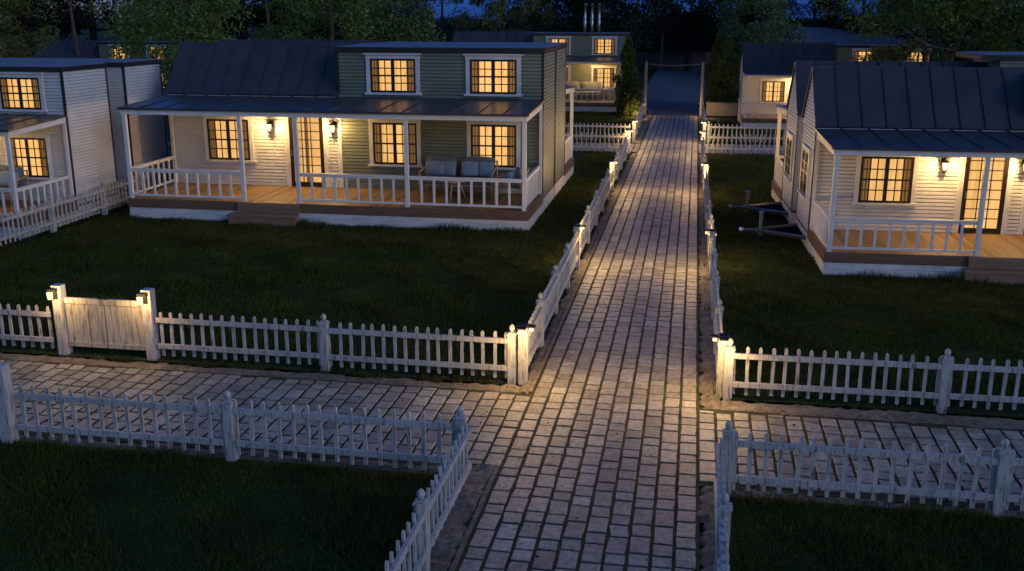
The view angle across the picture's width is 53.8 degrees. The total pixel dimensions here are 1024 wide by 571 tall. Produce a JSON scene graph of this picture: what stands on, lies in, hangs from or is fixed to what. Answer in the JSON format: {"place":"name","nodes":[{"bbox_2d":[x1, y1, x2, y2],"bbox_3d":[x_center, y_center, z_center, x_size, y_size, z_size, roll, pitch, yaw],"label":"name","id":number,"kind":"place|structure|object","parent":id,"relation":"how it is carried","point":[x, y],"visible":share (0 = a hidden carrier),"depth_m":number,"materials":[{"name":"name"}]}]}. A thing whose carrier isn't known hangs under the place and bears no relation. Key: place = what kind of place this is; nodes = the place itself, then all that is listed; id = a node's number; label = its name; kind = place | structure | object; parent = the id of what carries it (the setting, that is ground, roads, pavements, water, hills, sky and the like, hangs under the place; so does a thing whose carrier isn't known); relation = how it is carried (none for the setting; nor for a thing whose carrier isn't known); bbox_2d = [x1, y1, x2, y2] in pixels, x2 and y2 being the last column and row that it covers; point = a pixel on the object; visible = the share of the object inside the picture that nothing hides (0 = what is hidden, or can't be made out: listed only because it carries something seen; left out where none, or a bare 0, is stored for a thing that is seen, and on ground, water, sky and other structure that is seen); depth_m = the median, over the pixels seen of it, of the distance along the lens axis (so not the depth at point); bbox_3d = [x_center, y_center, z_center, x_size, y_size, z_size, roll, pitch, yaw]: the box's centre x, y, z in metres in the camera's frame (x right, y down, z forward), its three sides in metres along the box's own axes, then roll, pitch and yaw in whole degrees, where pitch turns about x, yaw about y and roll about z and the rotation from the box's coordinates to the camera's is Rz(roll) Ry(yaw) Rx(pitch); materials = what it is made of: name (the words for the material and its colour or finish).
{"place":"outdoors","nodes":[
{"label":"outdoors","id":0,"kind":"place"},
{"bbox_2d":[0,61,118,237],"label":"porch house","id":1,"kind":"structure","parent":0,"point":[56,137],"depth_m":24.88,"materials":[{"name":"white wood"}]},
{"bbox_2d":[0,72,47,111],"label":"window","id":2,"kind":"structure","parent":1,"relation":"in","point":[19,91],"depth_m":24.57,"materials":[{"name":"glass"}]},
{"bbox_2d":[2,133,54,179],"bbox_3d":[-11.971,-3.200,24.977,1.359,1.143,0.089,3,15,10],"label":"window","id":3,"kind":"structure","parent":1,"relation":"in","point":[30,151],"depth_m":24.97,"materials":[{"name":"glass"}]},
{"bbox_2d":[0,58,173,202],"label":"porch house","id":4,"kind":"structure","parent":0,"point":[130,81],"depth_m":27.32,"materials":[{"name":"white wood"}]},
{"bbox_2d":[34,40,188,94],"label":"porch house","id":5,"kind":"structure","parent":0,"point":[87,49],"depth_m":55.71,"materials":[{"name":"green"}]},
{"bbox_2d":[0,433,454,570],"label":"lawn","id":6,"kind":"structure","parent":0,"point":[232,495],"depth_m":10.39,"materials":[{"name":"plant"}]},
{"bbox_2d":[0,362,19,443],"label":"double gate","id":7,"kind":"structure","parent":6,"relation":"on","point":[8,424],"depth_m":12.04,"materials":[{"name":"paint"}]},
{"bbox_2d":[14,385,467,474],"bbox_3d":[-3.194,1.618,11.600,5.478,0.878,0.139,3,15,10],"label":"picket fence","id":8,"kind":"object","parent":6,"relation":"on","point":[230,442],"visible":0.97,"depth_m":11.56,"materials":[{"name":"paint"}]},
{"bbox_2d":[0,359,530,467],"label":"cross street","id":9,"kind":"structure","parent":0,"point":[486,436],"depth_m":13.37,"materials":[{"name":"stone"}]},
{"bbox_2d":[0,152,629,383],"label":"lawn","id":10,"kind":"structure","parent":0,"point":[578,157],"depth_m":19.11,"materials":[{"name":"plant"}]},
{"bbox_2d":[0,303,54,348],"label":"picket fence","id":11,"kind":"object","parent":10,"relation":"on","point":[32,338],"visible":1,"depth_m":15.34,"materials":[{"name":"paint"}]},
{"bbox_2d":[50,283,160,361],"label":"double gate","id":12,"kind":"structure","parent":10,"relation":"on","point":[129,324],"depth_m":15.09,"materials":[{"name":"paint"}]},
{"bbox_2d":[22,346,506,385],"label":"weeds","id":13,"kind":"object","parent":10,"relation":"on","point":[254,365],"visible":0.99,"depth_m":14.69,"materials":[{"name":"green plant"}]},
{"bbox_2d":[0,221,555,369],"bbox_3d":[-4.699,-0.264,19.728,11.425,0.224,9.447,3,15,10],"label":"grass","id":14,"kind":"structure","parent":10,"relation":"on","point":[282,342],"depth_m":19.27,"materials":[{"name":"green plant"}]},
{"bbox_2d":[155,312,516,384],"bbox_3d":[-2.591,0.829,14.514,5.408,0.878,0.138,3,15,10],"label":"picket fence","id":15,"kind":"object","parent":10,"relation":"on","point":[323,331],"visible":1,"depth_m":14.45,"materials":[{"name":"paint"}]},
{"bbox_2d":[117,42,556,231],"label":"porch house","id":16,"kind":"structure","parent":10,"relation":"on","point":[398,114],"depth_m":25.80,"materials":[{"name":"white wood"}]},
{"bbox_2d":[202,116,255,162],"bbox_3d":[-7.583,-3.939,27.004,1.510,1.270,0.099,3,15,10],"label":"window","id":17,"kind":"structure","parent":16,"relation":"in","point":[220,132],"depth_m":27.03,"materials":[{"name":"white paint"}]},
{"bbox_2d":[288,117,325,186],"bbox_3d":[-5.428,-3.595,26.690,0.940,2.000,0.080,3,15,10],"label":"door","id":18,"kind":"structure","parent":16,"relation":"in","point":[310,130],"depth_m":26.71,"materials":[{"name":"black"}]},
{"bbox_2d":[363,53,421,94],"bbox_3d":[-3.044,-5.393,25.775,1.530,1.040,0.099,3,15,10],"label":"window","id":19,"kind":"structure","parent":16,"relation":"in","point":[386,73],"depth_m":25.78,"materials":[{"name":"glass"}]},
{"bbox_2d":[368,119,422,167],"bbox_3d":[-3.044,-3.719,26.228,1.510,1.270,0.099,3,15,10],"label":"window","id":20,"kind":"structure","parent":16,"relation":"in","point":[386,138],"depth_m":26.25,"materials":[{"name":"white paint"}]},
{"bbox_2d":[419,155,497,198],"bbox_3d":[-1.356,-2.773,25.668,1.906,0.950,0.803,3,15,10],"label":"garden sofa","id":21,"kind":"object","parent":16,"relation":"on","point":[471,158],"visible":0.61,"depth_m":25.67,"materials":[{"name":"grey fabric"}]},
{"bbox_2d":[463,54,522,96],"bbox_3d":[-0.474,-5.274,25.333,1.530,1.040,0.099,3,15,10],"label":"window","id":22,"kind":"structure","parent":16,"relation":"in","point":[486,74],"depth_m":25.35,"materials":[{"name":"glass"}]},
{"bbox_2d":[466,121,520,169],"bbox_3d":[-0.474,-3.599,25.787,1.510,1.270,0.099,3,15,10],"label":"window","id":23,"kind":"structure","parent":16,"relation":"in","point":[498,140],"depth_m":25.78,"materials":[{"name":"white paint"}]},
{"bbox_2d":[528,135,628,365],"bbox_3d":[2.198,-2.135,25.470,0.145,0.878,23.660,3,15,9],"label":"picket fence","id":24,"kind":"object","parent":10,"relation":"on","point":[546,302],"visible":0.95,"depth_m":18.80,"materials":[{"name":"paint"}]},
{"bbox_2d":[126,213,531,233],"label":"grass","id":25,"kind":"structure","parent":0,"point":[376,226],"depth_m":24.17,"materials":[{"name":"green plant"}]},
{"bbox_2d":[218,39,575,196],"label":"porch house","id":26,"kind":"structure","parent":0,"point":[564,166],"depth_m":29.10,"materials":[{"name":"green"}]},
{"bbox_2d":[0,18,1023,569],"bbox_3d":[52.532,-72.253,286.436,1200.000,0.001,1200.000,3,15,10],"label":"ground","id":27,"kind":"structure","parent":0,"point":[640,74],"depth_m":22.60,"materials":[{"name":"soil"}]},
{"bbox_2d":[0,0,66,57],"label":"leafy tree","id":28,"kind":"object","parent":27,"relation":"on","point":[4,34],"visible":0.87,"depth_m":48.88,"materials":[{"name":"green plant"}]},
{"bbox_2d":[0,0,87,57],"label":"woodland tree","id":29,"kind":"object","parent":27,"relation":"on","point":[77,10],"visible":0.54,"depth_m":74.85,"materials":[{"name":"green plant"}]},
{"bbox_2d":[0,166,173,245],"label":"picket fence","id":30,"kind":"object","parent":27,"relation":"on","point":[50,208],"visible":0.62,"depth_m":24.36,"materials":[{"name":"paint"}]},
{"bbox_2d":[36,0,149,39],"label":"woodland tree","id":31,"kind":"object","parent":27,"relation":"on","point":[91,18],"visible":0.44,"depth_m":84.11,"materials":[{"name":"green plant"}]},
{"bbox_2d":[102,0,232,41],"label":"leafy tree","id":32,"kind":"object","parent":27,"relation":"on","point":[134,9],"visible":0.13,"depth_m":59.51,"materials":[{"name":"green plant"}]},
{"bbox_2d":[83,0,266,94],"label":"leafy tree","id":33,"kind":"object","parent":27,"relation":"on","point":[172,28],"visible":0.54,"depth_m":40.77,"materials":[{"name":"green plant"}]},
{"bbox_2d":[0,434,450,474],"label":"kerb","id":34,"kind":"structure","parent":27,"relation":"on","point":[247,455],"depth_m":11.83,"materials":[{"name":"concrete"}]},
{"bbox_2d":[0,352,519,391],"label":"kerb","id":35,"kind":"structure","parent":27,"relation":"on","point":[327,376],"depth_m":14.50,"materials":[{"name":"concrete"}]},
{"bbox_2d":[216,0,319,39],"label":"woodland tree","id":36,"kind":"object","parent":27,"relation":"on","point":[244,28],"visible":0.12,"depth_m":81.28,"materials":[{"name":"green plant"}]},
{"bbox_2d":[234,0,357,39],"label":"woodland tree","id":37,"kind":"object","parent":27,"relation":"on","point":[262,14],"visible":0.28,"depth_m":74.55,"materials":[{"name":"green plant"}]},
{"bbox_2d":[247,0,418,41],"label":"leafy tree","id":38,"kind":"object","parent":27,"relation":"on","point":[310,8],"visible":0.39,"depth_m":47.98,"materials":[{"name":"green plant"}]},
{"bbox_2d":[337,0,452,41],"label":"leafy tree","id":39,"kind":"object","parent":27,"relation":"on","point":[417,21],"visible":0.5,"depth_m":48.98,"materials":[{"name":"green plant"}]},
{"bbox_2d":[412,463,494,570],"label":"kerb","id":40,"kind":"structure","parent":27,"relation":"on","point":[445,548],"depth_m":10.34,"materials":[{"name":"concrete"}]},
{"bbox_2d":[385,422,471,570],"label":"picket fence","id":41,"kind":"object","parent":40,"relation":"on","point":[422,536],"visible":1,"depth_m":9.49,"materials":[{"name":"paint"}]},
{"bbox_2d":[448,0,556,31],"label":"leafy tree","id":42,"kind":"object","parent":27,"relation":"on","point":[514,12],"visible":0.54,"depth_m":63.84,"materials":[{"name":"green plant"}]},
{"bbox_2d":[452,3,630,111],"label":"porch house","id":43,"kind":"structure","parent":27,"relation":"on","point":[591,56],"depth_m":54.08,"materials":[{"name":"green"}]},
{"bbox_2d":[591,65,615,88],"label":"window","id":44,"kind":"structure","parent":43,"relation":"in","point":[603,74],"depth_m":54.17,"materials":[{"name":"glass"}]},
{"bbox_2d":[591,36,617,54],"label":"window","id":45,"kind":"structure","parent":43,"relation":"in","point":[601,45],"depth_m":53.76,"materials":[{"name":"white paint"}]},
{"bbox_2d":[449,153,635,570],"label":"edging","id":46,"kind":"object","parent":27,"relation":"on","point":[471,524],"visible":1,"depth_m":14.16,"materials":[{"name":"concrete"}]},
{"bbox_2d":[519,153,634,392],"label":"kerb","id":47,"kind":"structure","parent":27,"relation":"on","point":[539,356],"depth_m":18.60,"materials":[{"name":"concrete"}]},
{"bbox_2d":[517,328,528,384],"bbox_3d":[0.153,0.970,14.050,0.150,0.850,0.150,3,15,10],"label":"lamp post","id":48,"kind":"object","parent":47,"relation":"on","point":[523,359],"visible":0.96,"depth_m":14.00,"materials":[{"name":"paint"}]},
{"bbox_2d":[541,0,671,52],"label":"woodland tree","id":49,"kind":"object","parent":27,"relation":"on","point":[578,7],"visible":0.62,"depth_m":62.21,"materials":[{"name":"green plant"}]},
{"bbox_2d":[609,16,694,66],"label":"woodland tree","id":50,"kind":"object","parent":27,"relation":"on","point":[656,45],"visible":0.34,"depth_m":93.73,"materials":[{"name":"green plant"}]},
{"bbox_2d":[635,52,737,68],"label":"board fence","id":51,"kind":"object","parent":27,"relation":"on","point":[655,58],"visible":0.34,"depth_m":92.30,"materials":[{"name":"wood"}]},
{"bbox_2d":[641,0,755,70],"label":"woodland tree","id":52,"kind":"object","parent":27,"relation":"on","point":[688,21],"visible":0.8,"depth_m":87.22,"materials":[{"name":"green plant"}]},
{"bbox_2d":[696,486,715,570],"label":"kerb","id":53,"kind":"structure","parent":27,"relation":"on","point":[706,514],"depth_m":10.16,"materials":[{"name":"stone"}]},
{"bbox_2d":[714,438,732,570],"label":"picket fence","id":54,"kind":"object","parent":53,"relation":"on","point":[723,508],"visible":1,"depth_m":9.06,"materials":[{"name":"paint"}]},
{"bbox_2d":[698,154,721,409],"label":"kerb","id":55,"kind":"structure","parent":27,"relation":"on","point":[712,401],"depth_m":16.54,"materials":[{"name":"concrete"}]},
{"bbox_2d":[700,135,723,374],"bbox_3d":[4.867,-2.051,25.159,0.147,0.878,24.161,3,15,9],"label":"picket fence","id":56,"kind":"object","parent":55,"relation":"on","point":[717,308],"visible":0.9,"depth_m":18.43,"materials":[{"name":"paint"}]},
{"bbox_2d":[658,0,774,52],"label":"woodland tree","id":57,"kind":"object","parent":27,"relation":"on","point":[694,8],"visible":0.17,"depth_m":91.04,"materials":[{"name":"green plant"}]},
{"bbox_2d":[705,40,738,101],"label":"conifer","id":58,"kind":"object","parent":27,"relation":"on","point":[722,78],"visible":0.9,"depth_m":51.09,"materials":[{"name":"green plant"}]},
{"bbox_2d":[712,0,808,97],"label":"leafy tree","id":59,"kind":"object","parent":27,"relation":"on","point":[769,32],"visible":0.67,"depth_m":52.03,"materials":[{"name":"green plant"}]},
{"bbox_2d":[733,0,811,35],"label":"woodland tree","id":60,"kind":"object","parent":27,"relation":"on","point":[752,16],"visible":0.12,"depth_m":81.07,"materials":[{"name":"green plant"}]},
{"bbox_2d":[757,27,930,43],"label":"long building","id":61,"kind":"structure","parent":27,"relation":"on","point":[820,35],"depth_m":73.45,"materials":[{"name":"white"}]},
{"bbox_2d":[803,0,932,36],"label":"woodland tree","id":62,"kind":"object","parent":27,"relation":"on","point":[827,23],"visible":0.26,"depth_m":75.79,"materials":[{"name":"green plant"}]},
{"bbox_2d":[721,401,1023,428],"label":"kerb","id":63,"kind":"structure","parent":27,"relation":"on","point":[913,417],"depth_m":12.96,"materials":[{"name":"concrete"}]},
{"bbox_2d":[731,489,1023,517],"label":"kerb","id":64,"kind":"structure","parent":27,"relation":"on","point":[879,503],"depth_m":10.72,"materials":[{"name":"concrete"}]},
{"bbox_2d":[722,420,1023,517],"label":"picket fence","id":65,"kind":"object","parent":64,"relation":"on","point":[1003,461],"visible":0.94,"depth_m":10.47,"materials":[{"name":"paint"}]},
{"bbox_2d":[913,0,1023,61],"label":"woodland tree","id":66,"kind":"object","parent":27,"relation":"on","point":[1018,41],"visible":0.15,"depth_m":59.66,"materials":[{"name":"green plant"}]},
{"bbox_2d":[954,23,1023,61],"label":"leafy shrub","id":67,"kind":"object","parent":27,"relation":"on","point":[1005,42],"visible":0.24,"depth_m":41.59,"materials":[{"name":"green plant"}]},
{"bbox_2d":[967,0,1023,51],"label":"leafy tree","id":68,"kind":"object","parent":27,"relation":"on","point":[985,37],"visible":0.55,"depth_m":40.77,"materials":[{"name":"green plant"}]},
{"bbox_2d":[29,0,1023,18],"label":"sky","id":69,"kind":"structure","parent":0,"point":[447,10],"materials":[{"name":"blue"}]},
{"bbox_2d":[455,115,699,570],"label":"path","id":70,"kind":"structure","parent":0,"point":[568,559],"depth_m":13.16,"materials":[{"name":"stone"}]},
{"bbox_2d":[466,187,697,569],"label":"moss","id":71,"kind":"object","parent":70,"relation":"on","point":[611,374],"visible":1,"depth_m":14.35,"materials":[{"name":"green plant"}]},
{"bbox_2d":[528,152,628,234],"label":"grass","id":72,"kind":"structure","parent":0,"point":[594,161],"depth_m":28.45,"materials":[{"name":"green plant"}]},
{"bbox_2d":[565,110,647,142],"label":"lawn","id":73,"kind":"structure","parent":0,"point":[597,128],"depth_m":45.86,"materials":[{"name":"plant"}]},
{"bbox_2d":[612,35,642,116],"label":"conifer","id":74,"kind":"object","parent":73,"relation":"on","point":[629,71],"visible":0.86,"depth_m":49.79,"materials":[{"name":"green plant"}]},
{"bbox_2d":[622,80,645,116],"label":"conifer","id":75,"kind":"object","parent":73,"relation":"on","point":[633,100],"visible":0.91,"depth_m":49.49,"materials":[{"name":"green plant"}]},
{"bbox_2d":[641,69,737,116],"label":"road","id":76,"kind":"structure","parent":0,"point":[673,92],"depth_m":64.52,"materials":[{"name":"grey asphalt"}]},
{"bbox_2d":[706,101,738,116],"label":"wall","id":77,"kind":"structure","parent":76,"relation":"on","point":[720,108],"depth_m":50.60,"materials":[{"name":"beige metal"}]},
{"bbox_2d":[705,120,783,143],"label":"lawn","id":78,"kind":"structure","parent":0,"point":[731,121],"depth_m":43.21,"materials":[{"name":"plant"}]},
{"bbox_2d":[706,121,785,144],"bbox_3d":[10.891,-5.951,39.575,6.419,0.878,0.146,2,15,9],"label":"picket fence","id":79,"kind":"object","parent":78,"relation":"on","point":[709,131],"visible":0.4,"depth_m":39.82,"materials":[{"name":"paint"}]},
{"bbox_2d":[738,43,945,126],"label":"porch house","id":80,"kind":"structure","parent":78,"relation":"on","point":[766,71],"depth_m":46.43,"materials":[{"name":"green"}]},
{"bbox_2d":[758,79,788,102],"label":"window","id":81,"kind":"structure","parent":80,"relation":"in","point":[771,90],"depth_m":46.55,"materials":[{"name":"glass"}]},
{"bbox_2d":[851,37,931,61],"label":"leafy shrub","id":82,"kind":"object","parent":78,"relation":"on","point":[893,54],"visible":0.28,"depth_m":40.82,"materials":[{"name":"green plant"}]},
{"bbox_2d":[809,0,1023,61],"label":"leafy tree","id":83,"kind":"object","parent":78,"relation":"on","point":[945,7],"visible":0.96,"depth_m":40.68,"materials":[{"name":"green plant"}]},
{"bbox_2d":[708,154,822,274],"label":"grass","id":84,"kind":"structure","parent":0,"point":[743,165],"depth_m":25.47,"materials":[{"name":"green plant"}]},
{"bbox_2d":[699,408,1023,511],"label":"cross street","id":85,"kind":"structure","parent":0,"point":[849,432],"depth_m":12.05,"materials":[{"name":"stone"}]},
{"bbox_2d":[707,154,1023,417],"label":"lawn","id":86,"kind":"structure","parent":0,"point":[982,410],"depth_m":16.78,"materials":[{"name":"plant"}]},
{"bbox_2d":[707,134,784,153],"bbox_3d":[10.086,-5.086,36.379,6.038,0.878,0.140,2,15,9],"label":"picket fence","id":87,"kind":"object","parent":86,"relation":"on","point":[718,137],"visible":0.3,"depth_m":36.62,"materials":[{"name":"paint"}]},
{"bbox_2d":[723,338,1023,413],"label":"picket fence","id":88,"kind":"object","parent":86,"relation":"on","point":[945,366],"visible":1,"depth_m":13.13,"materials":[{"name":"paint"}]},
{"bbox_2d":[796,66,1023,284],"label":"porch house","id":89,"kind":"structure","parent":86,"relation":"on","point":[879,190],"depth_m":21.24,"materials":[{"name":"white"}]},
{"bbox_2d":[738,211,805,239],"bbox_3d":[5.926,-1.411,22.958,1.512,0.551,1.561,2,15,7],"label":"trailer hitch","id":90,"kind":"object","parent":89,"relation":"attached to","point":[793,230],"visible":0.91,"depth_m":22.96,"materials":[{"name":"silver metal"}]},
{"bbox_2d":[797,143,811,199],"bbox_3d":[6.542,-2.565,22.607,0.086,1.103,1.190,2,15,7],"label":"window","id":91,"kind":"structure","parent":89,"relation":"in","point":[806,151],"depth_m":22.53,"materials":[{"name":"white paint"}]},
{"bbox_2d":[851,155,919,205],"bbox_3d":[7.935,-2.274,21.419,1.382,1.162,0.091,2,15,7],"label":"window","id":92,"kind":"structure","parent":89,"relation":"in","point":[879,180],"depth_m":21.45,"materials":[{"name":"glass"}]},
{"bbox_2d":[958,157,1009,233],"bbox_3d":[9.924,-1.981,21.212,0.860,1.830,0.073,2,15,7],"label":"door","id":93,"kind":"structure","parent":89,"relation":"in","point":[999,167],"depth_m":21.26,"materials":[{"name":"black"}]},
{"bbox_2d":[824,269,1023,285],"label":"grass","id":94,"kind":"structure","parent":86,"relation":"on","point":[939,276],"depth_m":19.52,"materials":[{"name":"green plant"}]},
{"bbox_2d":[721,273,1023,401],"bbox_3d":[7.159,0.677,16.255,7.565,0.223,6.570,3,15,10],"label":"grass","id":95,"kind":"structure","parent":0,"point":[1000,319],"depth_m":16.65,"materials":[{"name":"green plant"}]},
{"bbox_2d":[729,488,1023,570],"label":"lawn","id":96,"kind":"structure","parent":0,"point":[751,530],"depth_m":9.96,"materials":[{"name":"plant"}]},
{"bbox_2d":[771,51,1023,223],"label":"porch house","id":97,"kind":"structure","parent":0,"point":[784,185],"depth_m":24.30,"materials":[{"name":"green"}]},
{"bbox_2d":[728,190,787,214],"bbox_3d":[6.251,-2.139,25.701,1.464,0.534,1.512,2,15,7],"label":"trailer hitch","id":98,"kind":"object","parent":97,"relation":"attached to","point":[774,207],"visible":0.99,"depth_m":25.71,"materials":[{"name":"silver metal"}]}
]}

